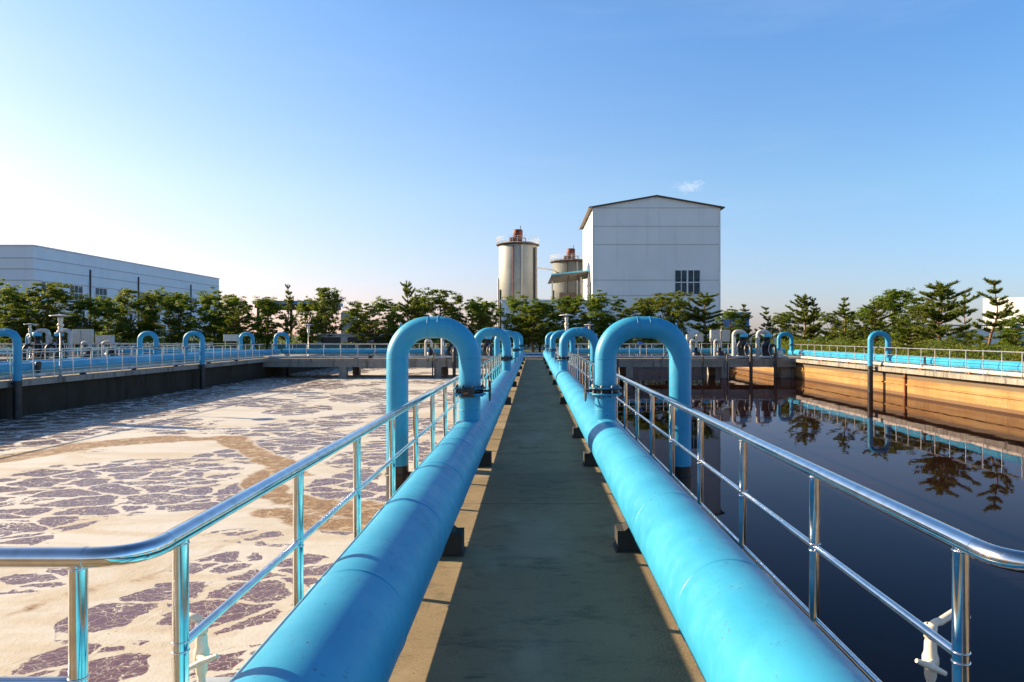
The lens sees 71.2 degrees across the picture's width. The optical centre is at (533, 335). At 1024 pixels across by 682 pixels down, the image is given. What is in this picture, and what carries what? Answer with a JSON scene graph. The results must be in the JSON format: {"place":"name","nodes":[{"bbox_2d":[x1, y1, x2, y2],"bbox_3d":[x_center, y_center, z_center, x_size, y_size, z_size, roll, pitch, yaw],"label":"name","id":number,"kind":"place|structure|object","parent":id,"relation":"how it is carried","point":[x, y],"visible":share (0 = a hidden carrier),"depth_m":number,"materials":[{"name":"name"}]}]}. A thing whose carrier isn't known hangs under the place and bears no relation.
{"place":"outdoors","nodes":[
{"label":"outdoors","id":0,"kind":"place"},
{"bbox_2d":[0,245,219,347],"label":"long hall","id":1,"kind":"structure","parent":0,"point":[24,266],"depth_m":110.96,"materials":[{"name":"white metal"}]},
{"bbox_2d":[0,355,333,419],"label":"tank wall","id":2,"kind":"structure","parent":0,"point":[43,398],"depth_m":33.84,"materials":[{"name":"concrete"}]},
{"bbox_2d":[0,359,266,387],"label":"walkway","id":3,"kind":"structure","parent":2,"relation":"on","point":[63,378],"depth_m":33.04,"materials":[{"name":"grey concrete"}]},
{"bbox_2d":[0,344,212,360],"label":"railing","id":4,"kind":"object","parent":3,"relation":"on","point":[191,350],"visible":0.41,"depth_m":37.19,"materials":[{"name":"silver metal"}]},
{"bbox_2d":[0,345,256,363],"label":"blue header pipe","id":5,"kind":"object","parent":3,"relation":"on","point":[156,352],"visible":0.3,"depth_m":37.95,"materials":[{"name":"metal"}]},
{"bbox_2d":[137,331,161,354],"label":"gooseneck pipe","id":6,"kind":"object","parent":5,"relation":"attached to","point":[142,335],"visible":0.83,"depth_m":41.09,"materials":[{"name":"metal"}]},
{"bbox_2d":[0,356,262,379],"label":"grey pipe","id":7,"kind":"object","parent":3,"relation":"on","point":[85,371],"visible":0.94,"depth_m":33.33,"materials":[{"name":"black metal"}]},
{"bbox_2d":[0,344,263,380],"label":"railing","id":8,"kind":"object","parent":3,"relation":"on","point":[107,365],"visible":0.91,"depth_m":33.59,"materials":[{"name":"silver metal"}]},
{"bbox_2d":[0,345,280,375],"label":"blue header pipe","id":9,"kind":"object","parent":3,"relation":"on","point":[99,363],"visible":0.74,"depth_m":34.67,"materials":[{"name":"metal"}]},
{"bbox_2d":[0,328,22,419],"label":"gooseneck pipe","id":10,"kind":"object","parent":9,"relation":"attached to","point":[15,337],"visible":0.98,"depth_m":26.19,"materials":[{"name":"metal"}]},
{"bbox_2d":[180,331,204,388],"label":"gooseneck pipe","id":11,"kind":"object","parent":9,"relation":"attached to","point":[187,335],"visible":0.91,"depth_m":40.88,"materials":[{"name":"metal"}]},
{"bbox_2d":[0,367,500,681],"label":"foamy water","id":12,"kind":"structure","parent":0,"point":[128,471],"depth_m":13.39,"materials":[{"name":"beige liquid"}]},
{"bbox_2d":[0,353,725,356],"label":"tank wall","id":13,"kind":"structure","parent":0,"point":[3,355],"depth_m":70.00,"materials":[{"name":"grey concrete"}]},
{"bbox_2d":[0,357,795,377],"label":"concrete bridge","id":14,"kind":"structure","parent":0,"point":[785,367],"depth_m":51.54,"materials":[{"name":"concrete"}]},
{"bbox_2d":[22,329,50,360],"bbox_3d":[-36.228,1.960,52.119,1.721,4.888,1.266,0,0,-35],"label":"pump unit","id":15,"kind":"object","parent":14,"relation":"on","point":[37,335],"visible":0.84,"depth_m":52.09,"materials":[{"name":"blue paint"}]},
{"bbox_2d":[44,329,72,358],"bbox_3d":[-34.628,1.960,52.119,1.721,4.888,1.266,0,0,-35],"label":"pump unit","id":16,"kind":"object","parent":14,"relation":"on","point":[70,338],"visible":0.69,"depth_m":52.10,"materials":[{"name":"blue paint"}]},
{"bbox_2d":[0,344,209,357],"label":"railing","id":17,"kind":"object","parent":14,"relation":"on","point":[103,344],"visible":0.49,"depth_m":51.73,"materials":[{"name":"silver metal"}]},
{"bbox_2d":[0,349,236,356],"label":"blue cross pipe","id":18,"kind":"object","parent":14,"relation":"on","point":[151,351],"visible":0.19,"depth_m":54.41,"materials":[{"name":"metal"}]},
{"bbox_2d":[271,344,414,358],"bbox_3d":[-13.800,1.167,51.750,10.400,1.066,0.051,0,0,0],"label":"railing","id":19,"kind":"object","parent":14,"relation":"on","point":[289,349],"visible":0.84,"depth_m":51.73,"materials":[{"name":"silver metal"}]},
{"bbox_2d":[282,349,501,355],"bbox_3d":[-10.300,1.364,54.300,17.400,0.673,0.405,0,0,0],"label":"blue cross pipe","id":20,"kind":"object","parent":14,"relation":"on","point":[367,352],"visible":0.59,"depth_m":54.12,"materials":[{"name":"metal"}]},
{"bbox_2d":[441,338,457,377],"bbox_3d":[-5.929,1.905,52.098,1.638,3.854,1.224,0,0,38],"label":"pump unit","id":21,"kind":"object","parent":14,"relation":"on","point":[451,350],"visible":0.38,"depth_m":51.87,"materials":[{"name":"blue paint"}]},
{"bbox_2d":[268,356,787,358],"bbox_3d":[-0.350,1.596,51.620,37.500,0.208,0.177,0,0,0],"label":"grey pipe","id":22,"kind":"object","parent":14,"relation":"on","point":[440,357],"visible":0.62,"depth_m":51.55,"materials":[{"name":"metal"}]},
{"bbox_2d":[568,349,785,355],"bbox_3d":[10.500,1.364,54.600,17.400,0.673,0.405,0,0,0],"label":"blue cross pipe","id":23,"kind":"object","parent":14,"relation":"on","point":[640,352],"visible":0.25,"depth_m":54.42,"materials":[{"name":"metal"}]},
{"bbox_2d":[732,330,752,377],"bbox_3d":[15.371,1.950,52.098,1.638,4.700,1.224,0,0,38],"label":"pump unit","id":24,"kind":"object","parent":14,"relation":"on","point":[742,346],"visible":0.92,"depth_m":52.04,"materials":[{"name":"blue paint"}]},
{"bbox_2d":[756,330,776,377],"bbox_3d":[17.121,1.950,52.098,1.638,4.700,1.224,0,0,38],"label":"pump unit","id":25,"kind":"object","parent":14,"relation":"on","point":[766,346],"visible":0.94,"depth_m":52.06,"materials":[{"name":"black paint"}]},
{"bbox_2d":[0,0,1023,335],"label":"sky","id":26,"kind":"structure","parent":0,"point":[857,150],"materials":[{"name":"blue"}]},
{"bbox_2d":[3,336,1021,361],"bbox_3d":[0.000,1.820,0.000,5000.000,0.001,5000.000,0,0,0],"label":"ground","id":27,"kind":"structure","parent":0,"point":[437,347],"depth_m":105.18,"materials":[{"name":"green concrete"}]},
{"bbox_2d":[0,278,36,348],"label":"broadleaf tree","id":28,"kind":"object","parent":27,"relation":"on","point":[8,296],"visible":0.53,"depth_m":74.92,"materials":[{"name":"green plant"}]},
{"bbox_2d":[0,312,42,342],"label":"pine tree","id":29,"kind":"object","parent":27,"relation":"on","point":[20,333],"visible":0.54,"depth_m":71.86,"materials":[{"name":"green plant"}]},
{"bbox_2d":[0,281,86,341],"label":"broadleaf tree","id":30,"kind":"object","parent":27,"relation":"on","point":[61,296],"visible":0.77,"depth_m":73.25,"materials":[{"name":"green plant"}]},
{"bbox_2d":[48,313,89,347],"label":"pine tree","id":31,"kind":"object","parent":27,"relation":"on","point":[70,319],"visible":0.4,"depth_m":70.79,"materials":[{"name":"green plant"}]},
{"bbox_2d":[64,293,106,347],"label":"broadleaf tree","id":32,"kind":"object","parent":27,"relation":"on","point":[92,310],"visible":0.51,"depth_m":74.70,"materials":[{"name":"green plant"}]},
{"bbox_2d":[93,296,130,348],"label":"broadleaf tree","id":33,"kind":"object","parent":27,"relation":"on","point":[107,301],"visible":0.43,"depth_m":77.61,"materials":[{"name":"green plant"}]},
{"bbox_2d":[100,288,160,342],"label":"broadleaf tree","id":34,"kind":"object","parent":27,"relation":"on","point":[118,320],"visible":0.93,"depth_m":73.80,"materials":[{"name":"green plant"}]},
{"bbox_2d":[134,286,171,341],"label":"broadleaf tree","id":35,"kind":"object","parent":27,"relation":"on","point":[157,293],"visible":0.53,"depth_m":75.53,"materials":[{"name":"green plant"}]},
{"bbox_2d":[154,311,189,348],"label":"pine tree","id":36,"kind":"object","parent":27,"relation":"on","point":[170,335],"visible":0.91,"depth_m":71.83,"materials":[{"name":"green plant"}]},
{"bbox_2d":[156,291,210,342],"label":"broadleaf tree","id":37,"kind":"object","parent":27,"relation":"on","point":[176,301],"visible":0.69,"depth_m":74.55,"materials":[{"name":"green plant"}]},
{"bbox_2d":[184,286,240,347],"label":"broadleaf tree","id":38,"kind":"object","parent":27,"relation":"on","point":[213,316],"visible":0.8,"depth_m":72.80,"materials":[{"name":"green plant"}]},
{"bbox_2d":[205,307,270,348],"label":"pine tree","id":39,"kind":"object","parent":27,"relation":"on","point":[233,319],"visible":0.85,"depth_m":70.85,"materials":[{"name":"green plant"}]},
{"bbox_2d":[219,295,256,344],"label":"broadleaf tree","id":40,"kind":"object","parent":27,"relation":"on","point":[230,308],"visible":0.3,"depth_m":76.66,"materials":[{"name":"green plant"}]},
{"bbox_2d":[241,295,291,349],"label":"broadleaf tree","id":41,"kind":"object","parent":27,"relation":"on","point":[266,327],"visible":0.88,"depth_m":74.45,"materials":[{"name":"green plant"}]},
{"bbox_2d":[277,283,297,339],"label":"pine tree","id":42,"kind":"object","parent":27,"relation":"on","point":[289,303],"visible":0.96,"depth_m":72.91,"materials":[{"name":"green plant"}]},
{"bbox_2d":[282,296,323,342],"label":"broadleaf tree","id":43,"kind":"object","parent":27,"relation":"on","point":[305,309],"visible":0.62,"depth_m":75.63,"materials":[{"name":"green plant"}]},
{"bbox_2d":[306,287,345,341],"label":"broadleaf tree","id":44,"kind":"object","parent":27,"relation":"on","point":[322,320],"visible":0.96,"depth_m":73.55,"materials":[{"name":"green plant"}]},
{"bbox_2d":[270,344,387,352],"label":"fence","id":45,"kind":"object","parent":27,"relation":"on","point":[335,347],"visible":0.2,"depth_m":72.00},
{"bbox_2d":[315,334,392,342],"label":"dark shelter","id":46,"kind":"object","parent":27,"relation":"on","point":[336,338],"visible":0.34,"depth_m":73.57,"materials":[{"name":"black metal"}]},
{"bbox_2d":[339,301,383,333],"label":"broadleaf tree","id":47,"kind":"object","parent":27,"relation":"on","point":[355,311],"visible":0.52,"depth_m":75.25,"materials":[{"name":"green plant"}]},
{"bbox_2d":[341,318,394,348],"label":"pine tree","id":48,"kind":"object","parent":27,"relation":"on","point":[364,338],"visible":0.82,"depth_m":70.86,"materials":[{"name":"green plant"}]},
{"bbox_2d":[369,296,404,341],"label":"broadleaf tree","id":49,"kind":"object","parent":27,"relation":"on","point":[389,318],"visible":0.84,"depth_m":73.41,"materials":[{"name":"green plant"}]},
{"bbox_2d":[392,280,420,336],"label":"pine tree","id":50,"kind":"object","parent":27,"relation":"on","point":[407,292],"visible":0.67,"depth_m":72.80,"materials":[{"name":"green plant"}]},
{"bbox_2d":[405,287,463,348],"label":"broadleaf tree","id":51,"kind":"object","parent":27,"relation":"on","point":[447,307],"visible":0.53,"depth_m":73.69,"materials":[{"name":"green plant"}]},
{"bbox_2d":[0,331,906,352],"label":"shrubbery","id":52,"kind":"object","parent":27,"relation":"on","point":[527,343],"visible":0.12,"depth_m":72.91,"materials":[{"name":"green plant"}]},
{"bbox_2d":[451,296,490,333],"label":"broadleaf tree","id":53,"kind":"object","parent":27,"relation":"on","point":[473,305],"visible":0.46,"depth_m":74.63,"materials":[{"name":"green plant"}]},
{"bbox_2d":[467,300,504,341],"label":"broadleaf tree","id":54,"kind":"object","parent":27,"relation":"on","point":[490,305],"visible":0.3,"depth_m":76.84,"materials":[{"name":"green plant"}]},
{"bbox_2d":[496,226,538,347],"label":"storage silo","id":55,"kind":"object","parent":27,"relation":"on","point":[518,263],"visible":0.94,"depth_m":97.82,"materials":[{"name":"silver metal"}]},
{"bbox_2d":[495,291,543,340],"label":"broadleaf tree","id":56,"kind":"object","parent":27,"relation":"on","point":[512,304],"visible":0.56,"depth_m":72.99,"materials":[{"name":"green plant"}]},
{"bbox_2d":[510,304,558,352],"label":"tree","id":57,"kind":"object","parent":27,"relation":"on","point":[531,330],"visible":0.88,"depth_m":70.53,"materials":[{"name":"green plant"}]},
{"bbox_2d":[529,299,562,351],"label":"broadleaf tree","id":58,"kind":"object","parent":27,"relation":"on","point":[540,313],"visible":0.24,"depth_m":75.61,"materials":[{"name":"green plant"}]},
{"bbox_2d":[540,293,586,345],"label":"broadleaf tree","id":59,"kind":"object","parent":27,"relation":"on","point":[569,304],"visible":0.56,"depth_m":74.43,"materials":[{"name":"green plant"}]},
{"bbox_2d":[550,245,582,299],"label":"storage silo","id":60,"kind":"object","parent":27,"relation":"on","point":[569,262],"visible":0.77,"depth_m":111.86,"materials":[{"name":"silver metal"}]},
{"bbox_2d":[548,270,588,298],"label":"canopy","id":61,"kind":"object","parent":27,"relation":"on","point":[581,275],"visible":0.73,"depth_m":94.00,"materials":[{"name":"metal"}]},
{"bbox_2d":[568,289,631,339],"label":"broadleaf tree","id":62,"kind":"object","parent":27,"relation":"on","point":[601,325],"visible":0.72,"depth_m":72.80,"materials":[{"name":"green plant"}]},
{"bbox_2d":[618,297,660,348],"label":"broadleaf tree","id":63,"kind":"object","parent":27,"relation":"on","point":[641,303],"visible":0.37,"depth_m":75.29,"materials":[{"name":"green plant"}]},
{"bbox_2d":[642,291,694,348],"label":"broadleaf tree","id":64,"kind":"object","parent":27,"relation":"on","point":[677,304],"visible":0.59,"depth_m":73.07,"materials":[{"name":"green plant"}]},
{"bbox_2d":[681,291,731,348],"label":"pine tree","id":65,"kind":"object","parent":27,"relation":"on","point":[698,315],"visible":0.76,"depth_m":71.57,"materials":[{"name":"green plant"}]},
{"bbox_2d":[710,306,750,348],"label":"broadleaf tree","id":66,"kind":"object","parent":27,"relation":"on","point":[730,315],"visible":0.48,"depth_m":77.63,"materials":[{"name":"green plant"}]},
{"bbox_2d":[768,311,799,341],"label":"broadleaf tree","id":67,"kind":"object","parent":27,"relation":"on","point":[784,320],"visible":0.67,"depth_m":75.45,"materials":[{"name":"green plant"}]},
{"bbox_2d":[783,293,828,341],"bbox_3d":[24.552,-0.940,64.858,4.267,5.842,4.091,0,0,38],"label":"pine tree","id":68,"kind":"object","parent":27,"relation":"on","point":[804,305],"visible":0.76,"depth_m":64.85,"materials":[{"name":"green plant"}]},
{"bbox_2d":[798,297,824,339],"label":"pine tree","id":69,"kind":"object","parent":27,"relation":"on","point":[814,311],"visible":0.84,"depth_m":64.35,"materials":[{"name":"green plant"}]},
{"bbox_2d":[806,311,850,340],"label":"broadleaf tree","id":70,"kind":"object","parent":27,"relation":"on","point":[825,319],"visible":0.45,"depth_m":69.77,"materials":[{"name":"green plant"}]},
{"bbox_2d":[827,297,861,343],"bbox_3d":[23.922,-0.512,54.624,2.455,4.920,3.049,0,0,9],"label":"pine tree","id":71,"kind":"object","parent":27,"relation":"on","point":[841,312],"visible":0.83,"depth_m":55.03,"materials":[{"name":"green plant"}]},
{"bbox_2d":[842,305,888,340],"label":"broadleaf tree","id":72,"kind":"object","parent":27,"relation":"on","point":[856,316],"visible":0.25,"depth_m":65.62,"materials":[{"name":"green plant"}]},
{"bbox_2d":[847,298,903,343],"bbox_3d":[24.060,-0.341,49.732,4.551,4.556,2.894,0,0,3],"label":"pine tree","id":73,"kind":"object","parent":27,"relation":"on","point":[873,317],"visible":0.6,"depth_m":49.75,"materials":[{"name":"green plant"}]},
{"bbox_2d":[760,335,1023,361],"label":"hedge","id":74,"kind":"object","parent":27,"relation":"on","point":[843,342],"visible":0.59,"depth_m":40.94,"materials":[{"name":"green plant"}]},
{"bbox_2d":[859,287,929,337],"bbox_3d":[31.223,-1.090,61.840,5.565,6.172,4.944,0,0,12],"label":"broadleaf tree","id":75,"kind":"object","parent":27,"relation":"on","point":[892,303],"visible":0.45,"depth_m":61.70,"materials":[{"name":"green plant"}]},
{"bbox_2d":[859,318,936,349],"bbox_3d":[24.250,0.355,46.407,5.757,3.076,3.661,0,0,38],"label":"broadleaf tree","id":76,"kind":"object","parent":27,"relation":"on","point":[904,330],"visible":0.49,"depth_m":45.78,"materials":[{"name":"green plant"}]},
{"bbox_2d":[892,296,945,343],"bbox_3d":[31.134,-0.627,58.028,3.899,5.183,3.618,0,0,7],"label":"broadleaf tree","id":77,"kind":"object","parent":27,"relation":"on","point":[917,318],"visible":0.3,"depth_m":57.98,"materials":[{"name":"green plant"}]},
{"bbox_2d":[894,280,986,354],"bbox_3d":[23.666,-0.646,41.677,4.807,5.216,4.610,0,0,26],"label":"pine tree","id":78,"kind":"object","parent":27,"relation":"on","point":[941,291],"visible":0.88,"depth_m":41.02,"materials":[{"name":"green plant"}]},
{"bbox_2d":[955,293,977,342],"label":"pine tree","id":79,"kind":"object","parent":27,"relation":"on","point":[964,307],"visible":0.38,"depth_m":44.00,"materials":[{"name":"green plant"}]},
{"bbox_2d":[949,277,1019,354],"bbox_3d":[23.766,-0.566,37.089,3.369,5.020,3.039,0,0,-26],"label":"pine tree","id":80,"kind":"object","parent":27,"relation":"on","point":[1005,312],"visible":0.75,"depth_m":36.94,"materials":[{"name":"green plant"}]},
{"bbox_2d":[992,314,1023,359],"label":"broadleaf tree","id":81,"kind":"object","parent":27,"relation":"on","point":[1014,340],"visible":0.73,"depth_m":51.71,"materials":[{"name":"green plant"}]},
{"bbox_2d":[500,300,590,349],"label":"annex building","id":82,"kind":"structure","parent":0,"point":[504,305],"depth_m":88.50,"materials":[{"name":"white"}]},
{"bbox_2d":[579,195,724,348],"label":"gabled building","id":83,"kind":"structure","parent":0,"point":[644,247],"depth_m":90.00,"materials":[{"name":"white metal"}]},
{"bbox_2d":[674,270,700,294],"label":"window","id":84,"kind":"structure","parent":83,"relation":"in","point":[687,281],"depth_m":89.97,"materials":[{"name":"blue glass"}]},
{"bbox_2d":[568,367,1023,681],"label":"dark water","id":85,"kind":"structure","parent":0,"point":[960,467],"depth_m":13.90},
{"bbox_2d":[867,331,893,391],"bbox_3d":[18.873,2.027,38.900,1.395,4.545,0.418,0,0,0],"label":"gooseneck pipe","id":86,"kind":"object","parent":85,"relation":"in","point":[871,336],"visible":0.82,"depth_m":38.78,"materials":[{"name":"metal"}]},
{"bbox_2d":[729,355,1023,414],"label":"tank wall","id":87,"kind":"structure","parent":0,"point":[1002,397],"depth_m":34.54,"materials":[{"name":"concrete"}]},
{"bbox_2d":[724,354,1023,385],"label":"walkway","id":88,"kind":"structure","parent":87,"relation":"on","point":[980,377],"depth_m":34.35,"materials":[{"name":"grey concrete"}]},
{"bbox_2d":[788,345,1023,372],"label":"blue header pipe","id":89,"kind":"object","parent":88,"relation":"on","point":[978,364],"visible":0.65,"depth_m":35.03,"materials":[{"name":"metal"}]},
{"bbox_2d":[795,344,1023,379],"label":"railing","id":90,"kind":"object","parent":88,"relation":"on","point":[921,356],"visible":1,"depth_m":34.51,"materials":[{"name":"silver metal"}]},
{"bbox_2d":[801,356,1023,376],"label":"white pipe","id":91,"kind":"object","parent":88,"relation":"on","point":[991,372],"visible":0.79,"depth_m":33.91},
{"bbox_2d":[983,297,1023,328],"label":"white building","id":92,"kind":"structure","parent":0,"point":[1017,303],"depth_m":74.68,"materials":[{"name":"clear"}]},
{"bbox_3d":[0.075,3.851,28.350,2.250,3.698,52.300,0,0,0],"label":"tank wall","id":93,"kind":"object","parent":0,"visible":0},
{"bbox_2d":[388,359,704,681],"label":"walkway","id":94,"kind":"structure","parent":93,"relation":"on","point":[541,580],"depth_m":4.87,"materials":[{"name":"concrete"}]},
{"bbox_2d":[189,612,232,681],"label":"plastic tap","id":95,"kind":"object","parent":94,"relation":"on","point":[202,657],"visible":0.75,"depth_m":2.78,"materials":[{"name":"white plastic"}]},
{"bbox_2d":[0,346,512,681],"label":"railing","id":96,"kind":"object","parent":94,"relation":"on","point":[77,562],"visible":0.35,"depth_m":2.41,"materials":[{"name":"silver metal"}]},
{"bbox_2d":[441,525,465,556],"bbox_3d":[-0.820,1.599,5.600,0.570,0.202,0.230,0,0,0],"label":"pipe saddle","id":97,"kind":"object","parent":94,"relation":"on","point":[454,546],"visible":0.2,"depth_m":5.50,"materials":[{"name":"concrete"}]},
{"bbox_2d":[229,347,524,681],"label":"blue header pipe","id":98,"kind":"object","parent":97,"relation":"on","point":[350,616],"visible":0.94,"depth_m":3.30,"materials":[{"name":"metal"}]},
{"bbox_2d":[385,316,490,501],"bbox_3d":[-1.232,2.027,9.155,1.365,4.545,0.509,0,0,0],"label":"gooseneck pipe","id":99,"kind":"object","parent":98,"relation":"attached to","point":[407,336],"visible":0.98,"depth_m":9.08,"materials":[{"name":"metal"}]},
{"bbox_2d":[474,327,515,361],"bbox_3d":[-1.232,2.027,21.954,1.365,4.545,0.509,0,0,0],"label":"gooseneck pipe","id":100,"kind":"object","parent":98,"relation":"attached to","point":[499,333],"visible":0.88,"depth_m":21.88,"materials":[{"name":"metal"}]},
{"bbox_2d":[494,330,519,355],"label":"gooseneck pipe","id":101,"kind":"object","parent":98,"relation":"attached to","point":[513,335],"visible":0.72,"depth_m":34.38,"materials":[{"name":"metal"}]},
{"bbox_2d":[613,521,640,552],"bbox_3d":[0.930,1.599,5.700,0.570,0.202,0.230,0,0,0],"label":"pipe saddle","id":102,"kind":"object","parent":94,"relation":"on","point":[625,541],"visible":0.2,"depth_m":5.60,"materials":[{"name":"grey metal"}]},
{"bbox_2d":[543,347,870,681],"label":"blue header pipe","id":103,"kind":"object","parent":102,"relation":"on","point":[738,614],"visible":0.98,"depth_m":3.33,"materials":[{"name":"metal"}]},
{"bbox_2d":[555,327,598,389],"bbox_3d":[1.357,2.027,22.000,1.395,4.545,0.418,0,0,0],"label":"gooseneck pipe","id":104,"kind":"object","parent":103,"relation":"attached to","point":[587,333],"visible":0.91,"depth_m":21.88,"materials":[{"name":"metal"}]},
{"bbox_2d":[584,316,692,490],"bbox_3d":[1.357,2.027,9.200,1.395,4.545,0.418,0,0,0],"label":"gooseneck pipe","id":105,"kind":"object","parent":103,"relation":"attached to","point":[615,336],"visible":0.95,"depth_m":9.08,"materials":[{"name":"metal"}]},
{"bbox_2d":[555,345,1023,681],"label":"railing","id":106,"kind":"object","parent":94,"relation":"on","point":[965,547],"visible":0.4,"depth_m":3.40,"materials":[{"name":"silver metal"}]},
{"bbox_2d":[915,609,970,681],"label":"plastic tap","id":107,"kind":"object","parent":106,"relation":"attached to","point":[929,662],"visible":0.77,"depth_m":2.76,"materials":[{"name":"plastic"}]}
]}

